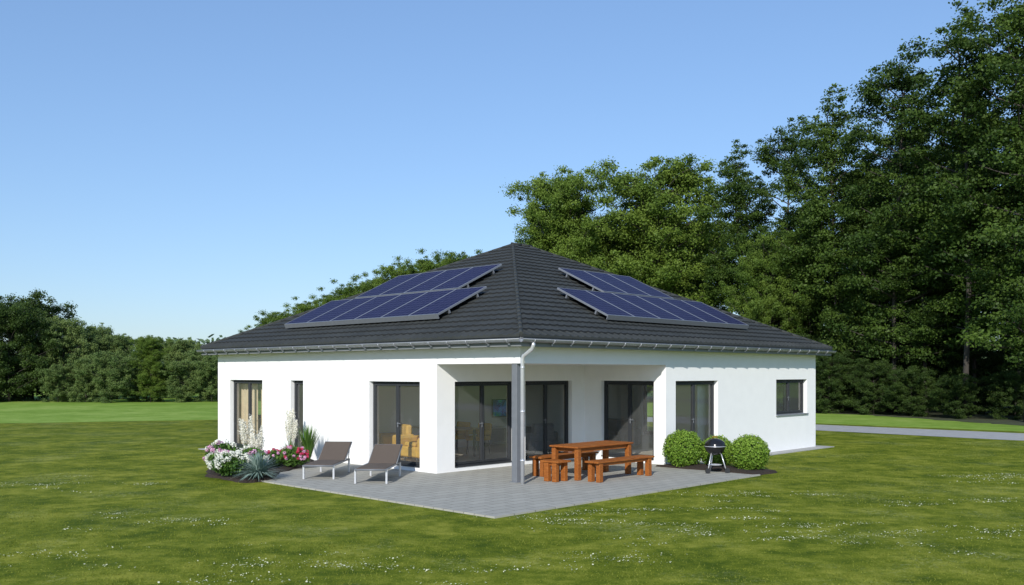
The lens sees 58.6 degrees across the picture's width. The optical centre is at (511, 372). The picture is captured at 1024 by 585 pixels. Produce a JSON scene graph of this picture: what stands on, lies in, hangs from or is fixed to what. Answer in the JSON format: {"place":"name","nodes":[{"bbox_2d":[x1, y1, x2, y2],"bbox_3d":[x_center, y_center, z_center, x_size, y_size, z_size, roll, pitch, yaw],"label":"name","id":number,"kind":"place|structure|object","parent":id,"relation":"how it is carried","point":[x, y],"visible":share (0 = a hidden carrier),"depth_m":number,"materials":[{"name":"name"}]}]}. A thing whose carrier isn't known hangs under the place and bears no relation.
{"place":"outdoors","nodes":[
{"label":"outdoors","id":0,"kind":"place"},
{"bbox_2d":[205,459,313,482],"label":"planting bed ground","id":1,"kind":"structure","parent":0,"point":[211,473],"depth_m":19.99,"materials":[{"name":"brown soil"}]},
{"bbox_2d":[203,439,239,460],"bbox_3d":[-6.686,1.897,21.296,0.931,0.733,0.962,0,0,0],"label":"hydrangea","id":2,"kind":"object","parent":1,"relation":"on","point":[222,445],"visible":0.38,"depth_m":21.19,"materials":[{"name":"pink plant"}]},
{"bbox_2d":[207,449,251,475],"bbox_3d":[-6.118,1.960,19.801,0.894,0.606,0.955,0,0,32],"label":"hydrangea","id":3,"kind":"object","parent":1,"relation":"on","point":[226,463],"visible":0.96,"depth_m":19.61,"materials":[{"name":"white plant"}]},
{"bbox_2d":[238,415,252,449],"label":"plume grass","id":4,"kind":"object","parent":1,"relation":"on","point":[244,433],"depth_m":22.14,"materials":[{"name":"white plant"}]},
{"bbox_2d":[234,450,288,478],"bbox_3d":[-5.402,1.941,19.503,1.235,0.649,1.244,0,0,0],"label":"yucca plant","id":5,"kind":"object","parent":1,"relation":"on","point":[257,467],"visible":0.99,"depth_m":19.36,"materials":[{"name":"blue plant"}]},
{"bbox_2d":[276,408,299,448],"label":"plume grass","id":6,"kind":"object","parent":1,"relation":"on","point":[291,434],"depth_m":23.63,"materials":[{"name":"white plant"}]},
{"bbox_2d":[277,445,309,466],"bbox_3d":[-5.215,1.986,21.694,0.872,0.555,0.829,0,0,8],"label":"rose bush","id":7,"kind":"object","parent":1,"relation":"on","point":[291,456],"visible":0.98,"depth_m":21.47,"materials":[{"name":"pink plant"}]},
{"bbox_2d":[295,424,324,461],"bbox_3d":[-5.168,1.752,23.103,0.740,0.976,0.746,0,0,26],"label":"sword leaf plant","id":8,"kind":"object","parent":1,"relation":"on","point":[308,442],"visible":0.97,"depth_m":22.98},
{"bbox_2d":[379,424,412,443],"bbox_3d":[-3.131,1.775,23.873,0.900,0.850,0.980,0,0,-28],"label":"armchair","id":9,"kind":"object","parent":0,"point":[390,438],"visible":0.23,"depth_m":23.62,"materials":[{"name":"yellow fabric"}]},
{"bbox_2d":[261,458,759,518],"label":"terrace pavement","id":10,"kind":"structure","parent":0,"point":[494,493],"depth_m":18.43,"materials":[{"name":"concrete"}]},
{"bbox_2d":[302,441,351,478],"bbox_3d":[-4.092,1.933,20.372,0.690,0.674,1.882,0,0,3],"label":"sun lounger","id":11,"kind":"object","parent":10,"relation":"on","point":[333,454],"visible":1,"depth_m":20.79,"materials":[{"name":"fabric"}]},
{"bbox_2d":[354,444,402,483],"bbox_3d":[-2.836,1.933,19.571,0.690,0.674,1.882,0,0,4],"label":"sun lounger","id":12,"kind":"object","parent":10,"relation":"on","point":[385,457],"visible":1,"depth_m":19.98,"materials":[{"name":"fabric"}]},
{"bbox_2d":[540,459,570,481],"bbox_3d":[0.920,2.050,19.187,0.500,0.439,0.420,0,0,44],"label":"garden stool","id":13,"kind":"object","parent":10,"relation":"on","point":[555,464],"visible":1,"depth_m":19.11,"materials":[{"name":"brown wood"}]},
{"bbox_2d":[529,451,598,476],"bbox_3d":[1.200,2.050,20.698,0.360,0.439,2.000,0,0,44],"label":"garden bench","id":14,"kind":"object","parent":10,"relation":"on","point":[536,459],"visible":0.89,"depth_m":20.34,"materials":[{"name":"brown wood"}]},
{"bbox_2d":[549,440,632,480],"bbox_3d":[1.771,1.912,20.145,0.800,0.714,1.960,0,0,44],"label":"garden table","id":15,"kind":"object","parent":10,"relation":"on","point":[604,446],"visible":0.95,"depth_m":19.78,"materials":[{"name":"brown wood"}]},
{"bbox_2d":[585,455,654,482],"bbox_3d":[2.335,2.050,19.628,0.360,0.439,2.000,0,0,44],"label":"garden bench","id":16,"kind":"object","parent":10,"relation":"on","point":[599,464],"visible":1,"depth_m":19.34,"materials":[{"name":"brown wood"}]},
{"bbox_2d":[704,436,729,472],"bbox_3d":[4.625,1.860,20.835,0.590,0.828,0.530,0,0,-10],"label":"kettle barbecue","id":17,"kind":"object","parent":10,"relation":"on","point":[715,446],"visible":1,"depth_m":20.67,"materials":[{"name":"black metal"}]},
{"bbox_2d":[0,416,1023,584],"bbox_3d":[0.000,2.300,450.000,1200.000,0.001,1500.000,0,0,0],"label":"ground","id":18,"kind":"structure","parent":0,"point":[180,435],"depth_m":13.77,"materials":[{"name":"plant"}]},
{"bbox_2d":[1,473,1022,584],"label":"daisies","id":19,"kind":"object","parent":18,"relation":"on","point":[555,528],"visible":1,"depth_m":13.09,"materials":[{"name":"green plant"}]},
{"bbox_2d":[196,242,835,483],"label":"bungalow house","id":20,"kind":"structure","parent":18,"relation":"on","point":[526,339],"depth_m":23.66,"materials":[{"name":"paint"}]},
{"bbox_2d":[234,380,261,447],"bbox_3d":[-7.643,1.190,26.479,1.806,1.977,0.210,0,0,44],"label":"terrace door","id":21,"kind":"structure","parent":20,"relation":"in","point":[249,382],"depth_m":26.78,"materials":[{"name":"grey plastic"}]},
{"bbox_2d":[239,383,257,442],"bbox_3d":[-7.838,1.090,27.134,1.100,2.180,0.082,0,0,44],"label":"curtain","id":22,"kind":"object","parent":20,"relation":"hanging from","point":[243,401],"visible":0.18,"depth_m":27.10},
{"bbox_2d":[284,299,351,327],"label":"solar panel","id":23,"kind":"object","parent":20,"relation":"attached to","point":[302,320],"visible":0.94,"depth_m":26.09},
{"bbox_2d":[306,297,374,326],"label":"solar panel","id":24,"kind":"object","parent":20,"relation":"attached to","point":[324,319],"visible":0.92,"depth_m":25.32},
{"bbox_2d":[329,294,400,324],"bbox_3d":[-3.935,-1.705,24.692,1.095,0.142,1.789,0,25,44],"label":"solar panel","id":25,"kind":"object","parent":20,"relation":"attached to","point":[348,317],"visible":0.92,"depth_m":24.55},
{"bbox_2d":[355,273,420,298],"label":"solar panel","id":26,"kind":"object","parent":20,"relation":"attached to","point":[386,286],"visible":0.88,"depth_m":26.66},
{"bbox_2d":[353,292,426,323],"bbox_3d":[-3.145,-1.705,23.927,1.095,0.142,1.789,0,25,44],"label":"solar panel","id":27,"kind":"object","parent":20,"relation":"attached to","point":[374,315],"visible":0.97,"depth_m":23.79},
{"bbox_2d":[373,381,419,467],"bbox_3d":[-2.750,1.190,21.743,1.906,1.977,0.210,0,0,44],"label":"terrace door","id":28,"kind":"structure","parent":20,"relation":"in","point":[398,384],"depth_m":21.76,"materials":[{"name":"grey plastic"}]},
{"bbox_2d":[401,435,419,461],"bbox_3d":[-2.266,1.775,22.897,0.980,0.850,0.900,0,0,44],"label":"armchair","id":29,"kind":"object","parent":20,"relation":"on","point":[411,446],"visible":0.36,"depth_m":22.65,"materials":[{"name":"yellow fabric"}]},
{"bbox_2d":[378,270,445,295],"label":"solar panel","id":30,"kind":"object","parent":20,"relation":"attached to","point":[409,284],"visible":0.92,"depth_m":25.89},
{"bbox_2d":[380,289,455,321],"bbox_3d":[-2.354,-1.705,23.162,1.095,0.142,1.789,0,25,44],"label":"solar panel","id":31,"kind":"object","parent":20,"relation":"attached to","point":[403,312],"visible":0.96,"depth_m":23.02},
{"bbox_2d":[403,267,472,293],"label":"solar panel","id":32,"kind":"object","parent":20,"relation":"attached to","point":[436,281],"visible":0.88,"depth_m":25.12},
{"bbox_2d":[408,286,486,320],"bbox_3d":[-1.564,-1.705,22.397,1.095,0.142,1.789,0,25,44],"label":"solar panel","id":33,"kind":"object","parent":20,"relation":"attached to","point":[445,304],"visible":1,"depth_m":22.21,"materials":[{"name":"glass"}]},
{"bbox_2d":[429,264,501,290],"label":"solar panel","id":34,"kind":"object","parent":20,"relation":"attached to","point":[463,279],"visible":0.94,"depth_m":24.31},
{"bbox_2d":[466,423,491,454],"bbox_3d":[-0.897,1.780,24.743,0.560,0.842,0.557,0,0,44],"label":"dining chair","id":35,"kind":"object","parent":20,"relation":"on","point":[487,430],"visible":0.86,"depth_m":24.71,"materials":[{"name":"brown fabric"}]},
{"bbox_2d":[455,381,511,467],"bbox_3d":[-0.682,1.190,21.781,0.210,1.977,1.996,0,0,44],"label":"terrace door","id":36,"kind":"structure","parent":20,"relation":"in","point":[481,461],"depth_m":21.81,"materials":[{"name":"grey metal"}]},
{"bbox_2d":[492,399,505,416],"bbox_3d":[-0.261,1.080,28.332,0.053,0.550,0.980,0,0,44],"label":"painting","id":37,"kind":"object","parent":20,"relation":"attached to","point":[498,407],"visible":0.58,"depth_m":28.15,"materials":[{"name":"multicoloured"}]},
{"bbox_2d":[484,425,530,445],"bbox_3d":[-0.134,1.923,28.140,0.433,0.555,2.000,0,0,44],"label":"sofa","id":38,"kind":"object","parent":20,"relation":"on","point":[498,433],"visible":0.29,"depth_m":27.58,"materials":[{"name":"fabric"}]},
{"bbox_2d":[525,381,567,460],"bbox_3d":[0.890,1.190,23.404,0.210,1.977,1.776,0,0,44],"label":"terrace door","id":39,"kind":"structure","parent":20,"relation":"in","point":[544,383],"depth_m":23.43,"materials":[{"name":"grey plastic"}]},
{"bbox_2d":[558,268,628,294],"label":"solar panel","id":40,"kind":"object","parent":20,"relation":"attached to","point":[597,284],"visible":0.89,"depth_m":25.25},
{"bbox_2d":[557,287,635,320],"bbox_3d":[2.077,-1.705,22.754,1.095,0.142,1.789,0,25,-46],"label":"solar panel","id":41,"kind":"object","parent":20,"relation":"attached to","point":[599,306],"visible":1,"depth_m":22.57,"materials":[{"name":"glass"}]},
{"bbox_2d":[585,271,651,296],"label":"solar panel","id":42,"kind":"object","parent":20,"relation":"attached to","point":[620,284],"visible":0.71,"depth_m":26.10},
{"bbox_2d":[586,290,660,322],"bbox_3d":[2.842,-1.705,23.544,1.095,0.142,1.789,0,25,-46],"label":"solar panel","id":43,"kind":"object","parent":20,"relation":"attached to","point":[639,314],"visible":0.94,"depth_m":23.40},
{"bbox_2d":[601,381,653,459],"bbox_3d":[3.000,1.190,23.443,1.666,1.977,0.210,0,0,44],"label":"terrace door","id":44,"kind":"structure","parent":20,"relation":"in","point":[611,454],"depth_m":23.48,"materials":[{"name":"grey plastic"}]},
{"bbox_2d":[609,274,673,298],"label":"solar panel","id":45,"kind":"object","parent":20,"relation":"attached to","point":[641,286],"visible":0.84,"depth_m":26.90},
{"bbox_2d":[612,293,684,324],"bbox_3d":[3.607,-1.705,24.335,1.095,0.142,1.789,0,25,-46],"label":"solar panel","id":46,"kind":"object","parent":20,"relation":"attached to","point":[666,317],"visible":0.95,"depth_m":24.20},
{"bbox_2d":[636,295,707,325],"bbox_3d":[4.372,-1.705,25.125,1.095,0.142,1.789,0,25,-46],"label":"solar panel","id":47,"kind":"object","parent":20,"relation":"attached to","point":[689,318],"visible":0.88,"depth_m":24.98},
{"bbox_2d":[660,298,728,327],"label":"solar panel","id":48,"kind":"object","parent":20,"relation":"attached to","point":[712,321],"visible":0.89,"depth_m":25.77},
{"bbox_2d":[676,381,713,436],"bbox_3d":[4.696,1.190,23.660,0.125,1.976,1.976,0,0,44],"label":"terrace door","id":49,"kind":"structure","parent":20,"relation":"in","point":[692,383],"depth_m":23.76,"materials":[{"name":"grey plastic"}]},
{"bbox_2d":[697,385,707,440],"bbox_3d":[5.119,1.090,24.517,0.079,2.180,0.500,0,0,44],"label":"curtain","id":50,"kind":"object","parent":20,"relation":"hanging from","point":[702,412],"visible":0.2,"depth_m":24.52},
{"bbox_2d":[682,300,748,328],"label":"solar panel","id":51,"kind":"object","parent":20,"relation":"attached to","point":[731,321],"visible":0.95,"depth_m":26.57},
{"bbox_2d":[776,379,808,415],"bbox_3d":[8.310,0.726,27.316,0.235,1.068,1.980,0,0,44],"label":"window","id":52,"kind":"structure","parent":20,"relation":"in","point":[788,412],"depth_m":27.38,"materials":[{"name":"grey plastic"}]},
{"bbox_2d":[656,463,777,474],"bbox_3d":[4.813,2.250,21.623,2.739,0.139,1.087,0,0,44],"label":"planting bed","id":53,"kind":"object","parent":18,"relation":"on","point":[701,466],"visible":0.53,"depth_m":21.17,"materials":[{"name":"brown soil"}]},
{"bbox_2d":[662,429,704,466],"bbox_3d":[4.103,1.802,21.954,1.072,0.940,1.048,0,0,0],"label":"boxwood shrub","id":54,"kind":"object","parent":53,"relation":"on","point":[685,448],"visible":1,"depth_m":21.67,"materials":[{"name":"green plant"}]},
{"bbox_2d":[700,434,731,465],"bbox_3d":[4.925,1.871,21.891,0.896,0.808,0.914,0,0,16],"label":"boxwood shrub","id":55,"kind":"object","parent":53,"relation":"on","point":[716,459],"visible":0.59,"depth_m":21.66,"materials":[{"name":"green plant"}]},
{"bbox_2d":[728,434,772,469],"bbox_3d":[5.499,1.839,21.141,0.944,0.867,0.969,0,0,-11],"label":"boxwood shrub","id":56,"kind":"object","parent":53,"relation":"on","point":[747,452],"visible":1,"depth_m":20.89,"materials":[{"name":"green plant"}]},
{"bbox_2d":[0,378,1023,431],"bbox_3d":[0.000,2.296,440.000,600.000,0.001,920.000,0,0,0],"label":"meadow","id":57,"kind":"structure","parent":0,"point":[36,410],"depth_m":50.55,"materials":[{"name":"green plant"}]},
{"bbox_2d":[0,299,62,401],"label":"meadow tree","id":58,"kind":"object","parent":57,"relation":"on","point":[20,318],"visible":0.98,"depth_m":72.70,"materials":[{"name":"green plant"}]},
{"bbox_2d":[0,288,87,399],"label":"meadow tree","id":59,"kind":"object","parent":57,"relation":"on","point":[50,311],"visible":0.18,"depth_m":79.02,"materials":[{"name":"green plant"}]},
{"bbox_2d":[34,363,76,401],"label":"meadow shrub","id":60,"kind":"object","parent":57,"relation":"on","point":[54,373],"visible":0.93,"depth_m":71.65,"materials":[{"name":"green plant"}]},
{"bbox_2d":[28,315,100,400],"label":"meadow tree","id":61,"kind":"object","parent":57,"relation":"on","point":[68,331],"visible":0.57,"depth_m":75.10,"materials":[{"name":"green plant"}]},
{"bbox_2d":[64,357,105,401],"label":"meadow shrub","id":62,"kind":"object","parent":57,"relation":"on","point":[76,393],"visible":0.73,"depth_m":71.54,"materials":[{"name":"green plant"}]},
{"bbox_2d":[74,322,116,397],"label":"meadow tree","id":63,"kind":"object","parent":57,"relation":"on","point":[102,331],"visible":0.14,"depth_m":83.45,"materials":[{"name":"green plant"}]},
{"bbox_2d":[81,349,138,402],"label":"meadow shrub","id":64,"kind":"object","parent":57,"relation":"on","point":[112,373],"visible":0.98,"depth_m":70.47,"materials":[{"name":"green plant"}]},
{"bbox_2d":[88,333,137,399],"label":"meadow tree","id":65,"kind":"object","parent":57,"relation":"on","point":[107,343],"visible":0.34,"depth_m":79.38,"materials":[{"name":"green plant"}]},
{"bbox_2d":[122,357,171,401],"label":"meadow shrub","id":66,"kind":"object","parent":57,"relation":"on","point":[135,387],"visible":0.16,"depth_m":73.52,"materials":[{"name":"green plant"}]},
{"bbox_2d":[127,334,172,401],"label":"meadow tree","id":67,"kind":"object","parent":57,"relation":"on","point":[148,350],"visible":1,"depth_m":71.04,"materials":[{"name":"green plant"}]},
{"bbox_2d":[156,359,203,402],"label":"meadow shrub","id":68,"kind":"object","parent":57,"relation":"on","point":[181,384],"visible":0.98,"depth_m":71.65,"materials":[{"name":"green plant"}]},
{"bbox_2d":[158,337,204,397],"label":"meadow tree","id":69,"kind":"object","parent":57,"relation":"on","point":[179,347],"visible":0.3,"depth_m":83.12,"materials":[{"name":"green plant"}]},
{"bbox_2d":[182,348,217,399],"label":"tree","id":70,"kind":"object","parent":57,"relation":"on","point":[192,354],"visible":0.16,"depth_m":78.92,"materials":[{"name":"green plant"}]},
{"bbox_2d":[185,355,217,401],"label":"meadow shrub","id":71,"kind":"object","parent":57,"relation":"on","point":[209,364],"visible":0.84,"depth_m":72.44,"materials":[{"name":"green plant"}]},
{"bbox_2d":[253,309,295,326],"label":"meadow tree","id":72,"kind":"object","parent":57,"relation":"on","point":[267,319],"visible":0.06,"depth_m":80.73,"materials":[{"name":"green plant"}]},
{"bbox_2d":[270,296,326,319],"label":"meadow tree","id":73,"kind":"object","parent":57,"relation":"on","point":[304,306],"visible":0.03,"depth_m":78.69,"materials":[{"name":"green plant"}]},
{"bbox_2d":[328,278,375,300],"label":"meadow tree","id":74,"kind":"object","parent":57,"relation":"on","point":[354,290],"visible":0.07,"depth_m":78.35,"materials":[{"name":"green plant"}]},
{"bbox_2d":[350,255,421,292],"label":"meadow tree","id":75,"kind":"object","parent":57,"relation":"on","point":[392,272],"visible":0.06,"depth_m":78.56,"materials":[{"name":"green plant"}]},
{"bbox_2d":[381,248,455,280],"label":"meadow tree","id":76,"kind":"object","parent":57,"relation":"on","point":[425,265],"visible":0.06,"depth_m":78.27,"materials":[{"name":"green plant"}]},
{"bbox_2d":[426,249,482,267],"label":"meadow tree","id":77,"kind":"object","parent":57,"relation":"on","point":[458,257],"visible":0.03,"depth_m":78.57,"materials":[{"name":"green plant"}]},
{"bbox_2d":[498,164,627,274],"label":"broad tree","id":78,"kind":"object","parent":57,"relation":"on","point":[576,235],"visible":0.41,"depth_m":68.27,"materials":[{"name":"green plant"}]},
{"bbox_2d":[572,153,737,387],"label":"broad tree","id":79,"kind":"object","parent":57,"relation":"on","point":[654,219],"visible":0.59,"depth_m":69.08,"materials":[{"name":"green plant"}]},
{"bbox_2d":[0,0,1023,346],"label":"sky","id":80,"kind":"structure","parent":0,"point":[184,169],"materials":[{"name":"blue"}]},
{"bbox_2d":[525,423,557,454],"bbox_3d":[0.566,1.775,24.818,0.900,0.850,1.120,0,0,44],"label":"armchair","id":81,"kind":"object","parent":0,"point":[534,440],"visible":0.69,"depth_m":24.35,"materials":[{"name":"grey fabric"}]},
{"bbox_2d":[608,418,640,449],"bbox_3d":[2.652,1.775,26.974,2.220,0.850,0.900,0,0,44],"label":"sofa","id":82,"kind":"object","parent":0,"point":[617,429],"visible":0.3,"depth_m":26.42,"materials":[{"name":"grey fabric"}]},
{"bbox_2d":[647,417,1023,440],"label":"path","id":83,"kind":"structure","parent":0,"point":[960,434],"depth_m":35.19,"materials":[{"name":"concrete"}]},
{"bbox_2d":[647,396,1023,425],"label":"woodland ground","id":84,"kind":"structure","parent":0,"point":[975,418],"depth_m":48.06,"materials":[{"name":"plant"}]},
{"bbox_2d":[653,219,750,307],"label":"broad tree","id":85,"kind":"object","parent":84,"relation":"on","point":[697,281],"visible":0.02,"depth_m":74.07,"materials":[{"name":"green plant"}]},
{"bbox_2d":[693,139,770,314],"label":"tall tree","id":86,"kind":"object","parent":84,"relation":"on","point":[743,201],"visible":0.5,"depth_m":66.19,"materials":[{"name":"green plant"}]},
{"bbox_2d":[717,194,780,323],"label":"tall tree","id":87,"kind":"object","parent":84,"relation":"on","point":[760,219],"visible":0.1,"depth_m":65.44,"materials":[{"name":"green plant"}]},
{"bbox_2d":[717,220,825,386],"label":"broad tree","id":88,"kind":"object","parent":84,"relation":"on","point":[758,279],"visible":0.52,"depth_m":59.90,"materials":[{"name":"green plant"}]},
{"bbox_2d":[728,117,829,335],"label":"tall tree","id":89,"kind":"object","parent":84,"relation":"on","point":[791,143],"visible":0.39,"depth_m":62.62,"materials":[{"name":"green plant"}]},
{"bbox_2d":[768,172,846,340],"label":"tall tree","id":90,"kind":"object","parent":84,"relation":"on","point":[814,303],"visible":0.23,"depth_m":60.03,"materials":[{"name":"green plant"}]},
{"bbox_2d":[777,191,847,375],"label":"tall tree","id":91,"kind":"object","parent":84,"relation":"on","point":[814,315],"visible":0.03,"depth_m":60.52,"materials":[{"name":"green plant"}]},
{"bbox_2d":[763,83,895,409],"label":"tall tree","id":92,"kind":"object","parent":84,"relation":"on","point":[815,216],"visible":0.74,"depth_m":56.50,"materials":[{"name":"green plant"}]},
{"bbox_2d":[816,351,859,413],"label":"undergrowth shrub","id":93,"kind":"object","parent":84,"relation":"on","point":[835,384],"visible":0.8,"depth_m":51.77,"materials":[{"name":"green plant"}]},
{"bbox_2d":[805,148,917,407],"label":"tall tree","id":94,"kind":"object","parent":84,"relation":"on","point":[851,228],"visible":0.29,"depth_m":55.07,"materials":[{"name":"green plant"}]},
{"bbox_2d":[829,340,917,411],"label":"undergrowth shrub","id":95,"kind":"object","parent":84,"relation":"on","point":[849,391],"visible":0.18,"depth_m":53.77,"materials":[{"name":"green plant"}]},
{"bbox_2d":[843,357,906,414],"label":"undergrowth shrub","id":96,"kind":"object","parent":84,"relation":"on","point":[866,385],"visible":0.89,"depth_m":50.20,"materials":[{"name":"green plant"}]},
{"bbox_2d":[835,192,915,362],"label":"tall tree","id":97,"kind":"object","parent":84,"relation":"on","point":[853,307],"visible":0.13,"depth_m":54.74,"materials":[{"name":"green plant"}]},
{"bbox_2d":[804,45,960,413],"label":"tall tree","id":98,"kind":"object","parent":84,"relation":"on","point":[884,216],"visible":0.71,"depth_m":51.03,"materials":[{"name":"green plant"}]},
{"bbox_2d":[842,123,958,346],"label":"tall tree","id":99,"kind":"object","parent":84,"relation":"on","point":[897,147],"visible":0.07,"depth_m":57.54,"materials":[{"name":"green plant"}]},
{"bbox_2d":[880,365,939,416],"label":"undergrowth shrub","id":100,"kind":"object","parent":84,"relation":"on","point":[903,391],"visible":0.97,"depth_m":48.10,"materials":[{"name":"green plant"}]},
{"bbox_2d":[870,133,962,414],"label":"tall tree","id":101,"kind":"object","parent":84,"relation":"on","point":[925,322],"visible":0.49,"depth_m":50.14,"materials":[{"name":"green plant"}]},
{"bbox_2d":[878,338,962,410],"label":"undergrowth shrub","id":102,"kind":"object","parent":84,"relation":"on","point":[904,366],"visible":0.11,"depth_m":52.58,"materials":[{"name":"green plant"}]},
{"bbox_2d":[885,0,1023,417],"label":"tall tree","id":103,"kind":"object","parent":84,"relation":"on","point":[953,130],"visible":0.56,"depth_m":46.57,"materials":[{"name":"green plant"}]},
{"bbox_2d":[925,373,984,418],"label":"undergrowth shrub","id":104,"kind":"object","parent":84,"relation":"on","point":[958,387],"visible":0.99,"depth_m":45.70,"materials":[{"name":"green plant"}]},
{"bbox_2d":[923,345,1006,413],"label":"undergrowth shrub","id":105,"kind":"object","parent":84,"relation":"on","point":[983,364],"visible":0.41,"depth_m":50.46,"materials":[{"name":"green plant"}]},
{"bbox_2d":[932,113,1005,414],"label":"tall tree","id":106,"kind":"object","parent":84,"relation":"on","point":[955,324],"visible":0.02,"depth_m":50.48,"materials":[{"name":"green plant"}]},
{"bbox_2d":[924,0,1023,421],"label":"tall tree","id":107,"kind":"object","parent":84,"relation":"on","point":[1010,23],"visible":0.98,"depth_m":42.46,"materials":[{"name":"green plant"}]},
{"bbox_2d":[949,47,1023,388],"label":"tall tree","id":108,"kind":"object","parent":84,"relation":"on","point":[1020,110],"visible":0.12,"depth_m":46.69,"materials":[{"name":"green plant"}]},
{"bbox_2d":[980,370,1023,419],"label":"undergrowth shrub","id":109,"kind":"object","parent":84,"relation":"on","point":[1012,392],"visible":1,"depth_m":44.89,"materials":[{"name":"green plant"}]},
{"bbox_2d":[981,349,1023,410],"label":"undergrowth shrub","id":110,"kind":"object","parent":84,"relation":"on","point":[997,370],"visible":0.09,"depth_m":50.39,"materials":[{"name":"green plant"}]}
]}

